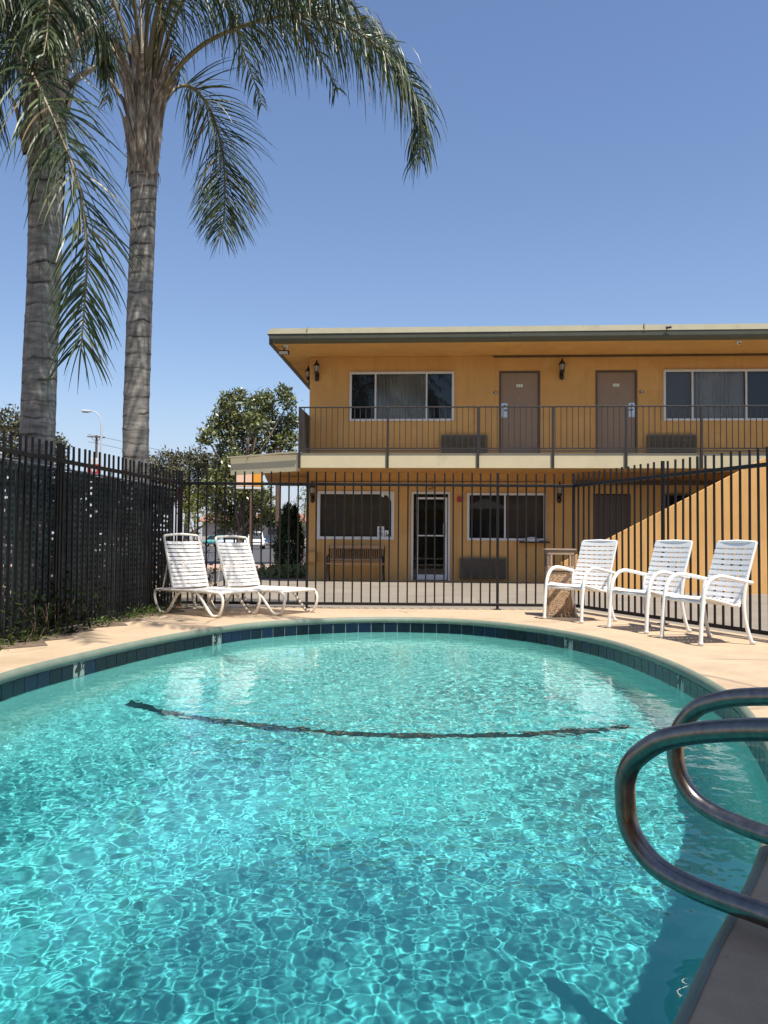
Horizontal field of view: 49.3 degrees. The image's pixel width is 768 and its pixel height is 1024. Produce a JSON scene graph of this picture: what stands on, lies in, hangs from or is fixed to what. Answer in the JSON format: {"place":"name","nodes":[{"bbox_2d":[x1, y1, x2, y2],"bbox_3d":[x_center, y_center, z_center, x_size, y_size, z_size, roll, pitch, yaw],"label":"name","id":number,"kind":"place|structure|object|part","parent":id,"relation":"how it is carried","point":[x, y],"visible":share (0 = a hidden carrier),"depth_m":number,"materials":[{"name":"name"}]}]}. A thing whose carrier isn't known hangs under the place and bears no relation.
{"place":"outdoors","nodes":[
{"label":"outdoors","id":0,"kind":"place"},
{"bbox_2d":[2,538,221,639],"bbox_3d":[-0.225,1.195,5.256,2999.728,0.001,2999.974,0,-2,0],"label":"ground","id":1,"kind":"structure","parent":0,"point":[183,596],"depth_m":14.82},
{"bbox_2d":[3,564,303,569],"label":"kerb","id":2,"kind":"structure","parent":1,"relation":"on","point":[218,566],"depth_m":28.41,"materials":[{"name":"grey concrete"}]},
{"bbox_2d":[0,0,349,637],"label":"palm tree","id":3,"kind":"object","parent":1,"relation":"on","point":[49,41],"visible":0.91,"depth_m":7.15,"materials":[{"name":"green plant"}]},
{"bbox_2d":[176,484,179,605],"bbox_3d":[-2.817,0.482,11.537,0.094,1.775,0.062,0,-2,0],"label":"red pipe","id":4,"kind":"object","parent":1,"relation":"on","point":[177,530],"visible":0.05,"depth_m":11.54,"materials":[{"name":"metal"}]},
{"bbox_2d":[0,0,447,612],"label":"palm tree","id":5,"kind":"object","parent":1,"relation":"on","point":[148,84],"visible":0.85,"depth_m":10.58,"materials":[{"name":"green plant"}]},
{"bbox_2d":[236,474,260,563],"bbox_3d":[-4.851,0.195,30.004,0.920,3.570,0.167,1,-2,-6],"label":"panel sign","id":6,"kind":"object","parent":1,"relation":"on","point":[248,478],"visible":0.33,"depth_m":29.97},
{"bbox_2d":[274,446,280,564],"bbox_3d":[-3.729,-0.174,29.220,0.180,4.270,0.176,0,-2,0],"label":"wooden post","id":7,"kind":"object","parent":1,"relation":"on","point":[277,496],"visible":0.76,"depth_m":29.17,"materials":[{"name":"brown wood"}]},
{"bbox_2d":[271,502,305,566],"bbox_3d":[-2.856,0.806,25.167,1.121,2.280,1.155,0,-2,0],"label":"conifer shrub","id":8,"kind":"object","parent":1,"relation":"on","point":[292,537],"visible":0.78,"depth_m":24.97,"materials":[{"name":"green plant"}]},
{"bbox_2d":[3,571,246,580],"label":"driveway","id":9,"kind":"structure","parent":0,"point":[221,576],"depth_m":23.09,"materials":[{"name":"concrete"}]},
{"bbox_2d":[3,544,305,563],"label":"parking lot","id":10,"kind":"structure","parent":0,"point":[256,555],"depth_m":54.87,"materials":[{"name":"grey asphalt"}]},
{"bbox_2d":[0,401,19,459],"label":"olive tree","id":11,"kind":"object","parent":10,"relation":"on","point":[11,427],"visible":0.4,"depth_m":39.84,"materials":[{"name":"green plant"}]},
{"bbox_2d":[54,431,72,483],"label":"olive tree","id":12,"kind":"object","parent":10,"relation":"on","point":[58,440],"visible":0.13,"depth_m":40.20,"materials":[{"name":"green plant"}]},
{"bbox_2d":[81,410,101,549],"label":"street lamp","id":13,"kind":"object","parent":10,"relation":"on","point":[85,411],"visible":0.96,"depth_m":70.18,"materials":[{"name":"grey metal"}]},
{"bbox_2d":[87,458,98,516],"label":"pole sign","id":14,"kind":"object","parent":10,"relation":"on","point":[97,459],"visible":0.11,"depth_m":60.03,"materials":[{"name":"red paint"}]},
{"bbox_2d":[87,435,103,512],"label":"utility pole","id":15,"kind":"object","parent":10,"relation":"on","point":[96,437],"visible":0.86,"depth_m":90.16,"materials":[{"name":"brown wood"}]},
{"bbox_2d":[88,434,192,462],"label":"overhead wire","id":16,"kind":"object","parent":15,"relation":"attached to","point":[122,441],"visible":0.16,"depth_m":89.38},
{"bbox_2d":[149,444,223,552],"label":"oak tree","id":17,"kind":"object","parent":10,"relation":"on","point":[201,465],"visible":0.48,"depth_m":59.75,"materials":[{"name":"green plant"}]},
{"bbox_2d":[183,487,212,563],"bbox_3d":[-7.425,0.521,33.089,1.245,3.191,1.111,0,-2,16],"label":"tree","id":18,"kind":"object","parent":10,"relation":"on","point":[192,502],"visible":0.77,"depth_m":33.06,"materials":[{"name":"green plant"}]},
{"bbox_2d":[202,535,222,546],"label":"parked car","id":19,"kind":"object","parent":10,"relation":"on","point":[210,541],"visible":0.31,"depth_m":107.62,"materials":[{"name":"paint"}]},
{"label":"windows","id":20,"kind":"part","parent":19,"relation":"part of","materials":[{"name":"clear glass"}]},
{"bbox_2d":[218,537,245,546],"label":"parked car","id":21,"kind":"object","parent":10,"relation":"on","point":[228,539],"visible":0.16,"depth_m":97.44,"materials":[{"name":"paint"}]},
{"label":"windows","id":22,"kind":"part","parent":21,"relation":"part of","materials":[{"name":"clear glass"}]},
{"bbox_2d":[195,382,302,560],"bbox_3d":[-5.396,-1.602,34.050,4.277,7.545,3.350,0,-2,0],"label":"magnolia tree","id":23,"kind":"object","parent":10,"relation":"on","point":[252,420],"visible":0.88,"depth_m":34.10,"materials":[{"name":"green plant"}]},
{"bbox_2d":[248,532,265,548],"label":"parked car","id":24,"kind":"object","parent":10,"relation":"on","point":[256,540],"visible":0.46,"depth_m":86.37,"materials":[{"name":"paint"}]},
{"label":"windows","id":25,"kind":"part","parent":24,"relation":"part of","materials":[{"name":"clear glass"}]},
{"bbox_2d":[263,535,274,545],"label":"parked car","id":26,"kind":"object","parent":10,"relation":"on","point":[267,541],"visible":0.19,"depth_m":93.45,"materials":[{"name":"paint"}]},
{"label":"windows","id":27,"kind":"part","parent":26,"relation":"part of","materials":[{"name":"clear glass"}]},
{"bbox_2d":[262,503,281,546],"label":"street tree","id":28,"kind":"object","parent":10,"relation":"on","point":[268,523],"visible":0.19,"depth_m":111.79,"materials":[{"name":"green plant"}]},
{"bbox_2d":[282,487,305,564],"bbox_3d":[-3.197,0.536,33.260,1.772,3.234,0.975,0,-2,9],"label":"tree","id":29,"kind":"object","parent":10,"relation":"on","point":[304,511],"visible":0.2,"depth_m":33.28,"materials":[{"name":"green plant"}]},
{"bbox_2d":[200,514,305,545],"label":"street building","id":30,"kind":"structure","parent":0,"point":[211,530],"depth_m":121.97,"materials":[{"name":"ceramic"}]},
{"bbox_2d":[217,529,227,534],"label":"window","id":31,"kind":"structure","parent":30,"relation":"in","point":[219,532],"depth_m":121.90,"materials":[{"name":"glass"}]},
{"bbox_2d":[0,622,676,683],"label":"pool basin","id":32,"kind":"object","parent":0,"point":[328,623],"depth_m":8.20,"materials":[{"name":"blue tile"}]},
{"bbox_2d":[0,622,711,692],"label":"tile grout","id":33,"kind":"object","parent":32,"relation":"attached to","point":[358,631],"visible":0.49,"depth_m":8.59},
{"bbox_2d":[0,632,767,1023],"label":"pool water","id":34,"kind":"structure","parent":32,"relation":"in","point":[370,828],"depth_m":2.99,"materials":[{"name":"teal liquid"}]},
{"bbox_2d":[0,623,767,778],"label":"waterline tiles","id":35,"kind":"object","parent":32,"relation":"attached to","point":[51,676],"visible":0.41,"depth_m":7.79,"materials":[{"name":"blue tile"}]},
{"bbox_2d":[73,662,85,676],"bbox_3d":[-2.365,1.253,6.492,0.013,0.179,0.157,0,-2,12],"label":"depth marker","id":36,"kind":"object","parent":35,"relation":"attached to","point":[78,668],"visible":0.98,"depth_m":6.48,"materials":[{"name":"tile"}]},
{"bbox_2d":[212,634,221,644],"bbox_3d":[-1.704,1.327,8.527,0.013,0.179,0.144,-1,-2,26],"label":"depth marker","id":37,"kind":"object","parent":35,"relation":"attached to","point":[216,638],"visible":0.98,"depth_m":8.51,"materials":[{"name":"tile"}]},
{"bbox_2d":[564,638,572,649],"bbox_3d":[1.844,1.348,8.352,0.012,0.179,0.144,1,-2,-22],"label":"depth marker","id":38,"kind":"object","parent":35,"relation":"attached to","point":[568,643],"visible":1,"depth_m":8.35,"materials":[{"name":"tile"}]},
{"bbox_2d":[677,674,683,690],"bbox_3d":[2.159,1.274,6.086,0.013,0.179,0.144,0,-2,1],"label":"depth marker","id":39,"kind":"object","parent":35,"relation":"attached to","point":[680,682],"visible":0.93,"depth_m":6.08,"materials":[{"name":"tile"}]},
{"bbox_2d":[0,606,767,1023],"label":"pool deck","id":40,"kind":"structure","parent":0,"point":[734,990],"depth_m":7.02,"materials":[{"name":"beige concrete"}]},
{"bbox_2d":[0,431,180,639],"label":"iron fence","id":41,"kind":"object","parent":40,"relation":"on","point":[60,460],"visible":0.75,"depth_m":8.42,"materials":[{"name":"black metal"}]},
{"bbox_2d":[0,452,173,633],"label":"privacy screen","id":42,"kind":"object","parent":41,"relation":"attached to","point":[14,516],"visible":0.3,"depth_m":8.38,"materials":[{"name":"metal"}]},
{"bbox_2d":[0,605,193,648],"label":"planting strip","id":43,"kind":"object","parent":40,"relation":"on","point":[40,642],"visible":0.61,"depth_m":8.01,"materials":[{"name":"soil"}]},
{"bbox_2d":[0,564,126,647],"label":"climbing vine","id":44,"kind":"object","parent":43,"relation":"on","point":[50,612],"visible":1,"depth_m":7.51,"materials":[{"name":"green plant"}]},
{"bbox_2d":[0,602,187,650],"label":"plants","id":45,"kind":"object","parent":43,"relation":"on","point":[134,614],"visible":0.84,"depth_m":8.65,"materials":[{"name":"green plant"}]},
{"bbox_2d":[153,533,260,617],"bbox_3d":[-2.135,0.741,10.088,1.202,0.975,0.634,-1,-2,35],"label":"pool lounger","id":46,"kind":"object","parent":40,"relation":"on","point":[192,589],"visible":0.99,"depth_m":10.19,"materials":[{"name":"plastic"}]},
{"bbox_2d":[208,535,317,615],"bbox_3d":[-1.512,0.768,10.453,1.292,0.956,0.634,-1,-2,35],"label":"pool lounger","id":47,"kind":"object","parent":40,"relation":"on","point":[281,590],"visible":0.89,"depth_m":10.59,"materials":[{"name":"plastic"}]},
{"bbox_2d":[178,470,572,609],"bbox_3d":[-0.115,0.371,11.029,5.225,1.804,0.090,0,-2,0],"label":"iron fence","id":48,"kind":"object","parent":40,"relation":"on","point":[497,485],"visible":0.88,"depth_m":11.02,"materials":[{"name":"black metal"}]},
{"bbox_2d":[0,617,767,1023],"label":"pool coping","id":49,"kind":"object","parent":40,"relation":"on","point":[696,987],"visible":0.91,"depth_m":6.57,"materials":[{"name":"beige concrete"}]},
{"bbox_2d":[543,548,576,617],"bbox_3d":[2.124,0.852,10.127,0.370,0.815,0.370,0,-2,6],"label":"litter bin","id":50,"kind":"object","parent":40,"relation":"on","point":[559,603],"visible":0.86,"depth_m":9.97,"materials":[{"name":"brown stone"}]},
{"bbox_2d":[542,539,617,623],"bbox_3d":[2.272,0.781,9.627,0.647,0.938,0.644,2,-2,-33],"label":"pool chair","id":51,"kind":"object","parent":40,"relation":"on","point":[583,586],"visible":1,"depth_m":9.68,"materials":[{"name":"white plastic"}]},
{"bbox_2d":[607,540,692,633],"bbox_3d":[2.742,0.750,8.594,0.647,0.938,0.644,1,-2,-22],"label":"pool chair","id":52,"kind":"object","parent":40,"relation":"on","point":[647,592],"visible":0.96,"depth_m":8.63,"materials":[{"name":"white plastic"}]},
{"bbox_2d":[572,447,767,635],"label":"iron fence","id":53,"kind":"object","parent":40,"relation":"on","point":[697,472],"visible":0.82,"depth_m":9.07,"materials":[{"name":"black metal"}]},
{"bbox_2d":[614,717,767,928],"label":"pool handrail","id":54,"kind":"object","parent":40,"relation":"on","point":[635,759],"visible":1,"depth_m":2.06,"materials":[{"name":"silver metal"}]},
{"bbox_2d":[659,540,757,645],"bbox_3d":[2.975,0.720,7.654,0.647,0.938,0.644,1,-2,-15],"label":"pool chair","id":55,"kind":"object","parent":40,"relation":"on","point":[742,581],"visible":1,"depth_m":7.64,"materials":[{"name":"white plastic"}]},
{"bbox_2d":[666,687,767,844],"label":"pool handrail","id":56,"kind":"object","parent":40,"relation":"on","point":[691,795],"visible":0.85,"depth_m":2.56,"materials":[{"name":"silver metal"}]},
{"bbox_2d":[0,0,767,539],"label":"sky","id":57,"kind":"structure","parent":0,"point":[600,162],"materials":[{"name":"blue"}]},
{"bbox_2d":[208,574,767,637],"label":"pavement","id":58,"kind":"structure","parent":0,"point":[448,593],"depth_m":14.78,"materials":[{"name":"beige concrete"}]},
{"bbox_2d":[183,526,220,605],"bbox_3d":[-2.611,0.798,12.048,0.546,1.186,0.488,0,-2,13],"label":"twiggy shrub","id":59,"kind":"object","parent":58,"relation":"on","point":[209,579],"visible":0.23,"depth_m":12.04,"materials":[{"name":"green plant"}]},
{"bbox_2d":[239,560,305,578],"bbox_3d":[-2.677,1.610,22.892,3.048,0.651,2.842,0,-2,0],"label":"ground cover","id":60,"kind":"object","parent":58,"relation":"on","point":[292,571],"visible":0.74,"depth_m":21.90,"materials":[{"name":"green plant"}]},
{"bbox_2d":[326,545,384,581],"bbox_3d":[-0.692,1.259,20.468,1.400,0.895,0.569,0,-2,4],"label":"park bench","id":61,"kind":"object","parent":58,"relation":"on","point":[347,547],"visible":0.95,"depth_m":20.66,"materials":[{"name":"brown wood"}]},
{"bbox_2d":[228,323,767,582],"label":"motel building","id":62,"kind":"structure","parent":58,"relation":"on","point":[661,364],"depth_m":20.62,"materials":[{"name":"orange paint"}]},
{"bbox_2d":[278,347,289,354],"bbox_3d":[-2.393,-3.852,19.991,0.250,0.203,0.147,0,-2,4],"label":"floodlight","id":63,"kind":"object","parent":62,"relation":"attached to","point":[283,352],"visible":0.92,"depth_m":19.94,"materials":[{"name":"metal"}]},
{"bbox_2d":[305,365,309,384],"bbox_3d":[-1.940,-3.540,21.688,0.219,0.544,0.170,0,-2,4],"label":"wall lantern","id":64,"kind":"object","parent":62,"relation":"attached to","point":[307,371],"depth_m":21.65,"materials":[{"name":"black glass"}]},
{"bbox_2d":[309,481,314,502],"bbox_3d":[-1.794,-0.503,20.916,0.170,0.544,0.219,0,-2,4],"label":"wall lantern","id":65,"kind":"object","parent":62,"relation":"attached to","point":[312,494],"depth_m":20.86,"materials":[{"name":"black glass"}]},
{"bbox_2d":[313,360,319,380],"bbox_3d":[-1.691,-3.561,21.014,0.170,0.544,0.219,0,-2,4],"label":"wall lantern","id":66,"kind":"object","parent":62,"relation":"attached to","point":[316,365],"depth_m":20.97,"materials":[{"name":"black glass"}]},
{"bbox_2d":[317,491,394,539],"bbox_3d":[-0.704,0.085,20.974,1.940,1.210,0.179,0,-2,4],"label":"window","id":67,"kind":"structure","parent":62,"relation":"in","point":[366,495],"depth_m":21.05,"materials":[{"name":"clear glass"}]},
{"bbox_2d":[349,371,453,420],"bbox_3d":[0.444,-2.892,21.011,2.620,1.240,0.209,0,-2,4],"label":"window","id":68,"kind":"structure","parent":62,"relation":"in","point":[419,388],"depth_m":21.07,"materials":[{"name":"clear glass"}]},
{"bbox_2d":[411,492,449,580],"bbox_3d":[1.160,0.599,20.808,0.960,2.210,0.100,0,-2,4],"label":"door","id":69,"kind":"structure","parent":62,"relation":"in","point":[419,576],"depth_m":20.77,"materials":[{"name":"white glass"}]},
{"bbox_2d":[441,435,486,452],"bbox_3d":[1.988,-1.654,20.731,1.140,0.500,0.128,0,-2,4],"label":"air conditioner","id":70,"kind":"object","parent":62,"relation":"attached to","point":[450,441],"visible":0.72,"depth_m":20.68,"materials":[{"name":"metal"}]},
{"bbox_2d":[460,557,505,578],"bbox_3d":[2.434,1.381,20.596,1.140,0.510,0.128,0,-2,4],"label":"air conditioner","id":71,"kind":"object","parent":62,"relation":"attached to","point":[476,568],"visible":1,"depth_m":20.55,"materials":[{"name":"metal"}]},
{"bbox_2d":[467,493,543,540],"bbox_3d":[3.027,0.119,20.713,1.940,1.180,0.179,0,-2,4],"label":"window","id":72,"kind":"structure","parent":62,"relation":"in","point":[485,497],"depth_m":20.79,"materials":[{"name":"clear glass"}]},
{"bbox_2d":[499,371,539,452],"bbox_3d":[3.362,-2.429,20.750,1.010,2.150,0.137,0,-2,4],"label":"door","id":73,"kind":"structure","parent":62,"relation":"in","point":[516,388],"depth_m":20.76,"materials":[{"name":"wood"}]},
{"bbox_2d":[298,405,767,468],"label":"balcony railing","id":74,"kind":"object","parent":62,"relation":"attached to","point":[304,427],"visible":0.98,"depth_m":19.13,"materials":[{"name":"brown metal"}]},
{"bbox_2d":[556,481,562,502],"bbox_3d":[4.301,-0.492,20.490,0.170,0.544,0.219,0,-2,4],"label":"wall lantern","id":75,"kind":"object","parent":62,"relation":"attached to","point":[559,493],"depth_m":20.46,"materials":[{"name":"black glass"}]},
{"bbox_2d":[559,358,564,379],"bbox_3d":[4.384,-3.530,20.589,0.170,0.544,0.219,0,-2,4],"label":"wall lantern","id":76,"kind":"object","parent":62,"relation":"attached to","point":[562,368],"depth_m":20.55,"materials":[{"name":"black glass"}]},
{"bbox_2d":[595,495,626,539],"bbox_3d":[5.585,0.657,20.517,0.850,2.140,0.040,0,-2,4],"label":"door","id":77,"kind":"structure","parent":62,"relation":"in","point":[596,496],"depth_m":20.52,"materials":[{"name":"brown wood"}]},
{"bbox_2d":[596,370,637,452],"bbox_3d":[5.716,-2.417,20.585,1.010,2.150,0.137,0,-2,4],"label":"door","id":78,"kind":"structure","parent":62,"relation":"in","point":[613,387],"depth_m":20.60,"materials":[{"name":"wood"}]},
{"bbox_2d":[647,435,695,452],"bbox_3d":[7.006,-1.628,20.381,1.160,0.500,0.128,0,-2,4],"label":"air conditioner","id":79,"kind":"object","parent":62,"relation":"attached to","point":[675,441],"visible":0.62,"depth_m":20.33,"materials":[{"name":"metal"}]},
{"bbox_2d":[665,493,694,508],"bbox_3d":[7.208,-0.044,20.427,0.780,0.810,0.179,0,-2,4],"label":"window","id":80,"kind":"structure","parent":62,"relation":"in","point":[671,495],"depth_m":20.52,"materials":[{"name":"black glass"}]},
{"bbox_2d":[663,369,767,420],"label":"window","id":81,"kind":"structure","parent":62,"relation":"in","point":[680,386],"depth_m":20.53,"materials":[{"name":"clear glass"}]},
{"bbox_2d":[561,457,767,593],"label":"staircase","id":82,"kind":"structure","parent":58,"relation":"on","point":[763,518],"depth_m":16.74,"materials":[{"name":"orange paint"}]},
{"bbox_2d":[527,537,537,540],"bbox_3d":[3.626,0.664,20.523,0.360,0.116,0.360,0,-2,4],"label":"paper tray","id":83,"kind":"object","parent":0,"point":[530,538],"visible":0.77,"depth_m":20.40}
]}

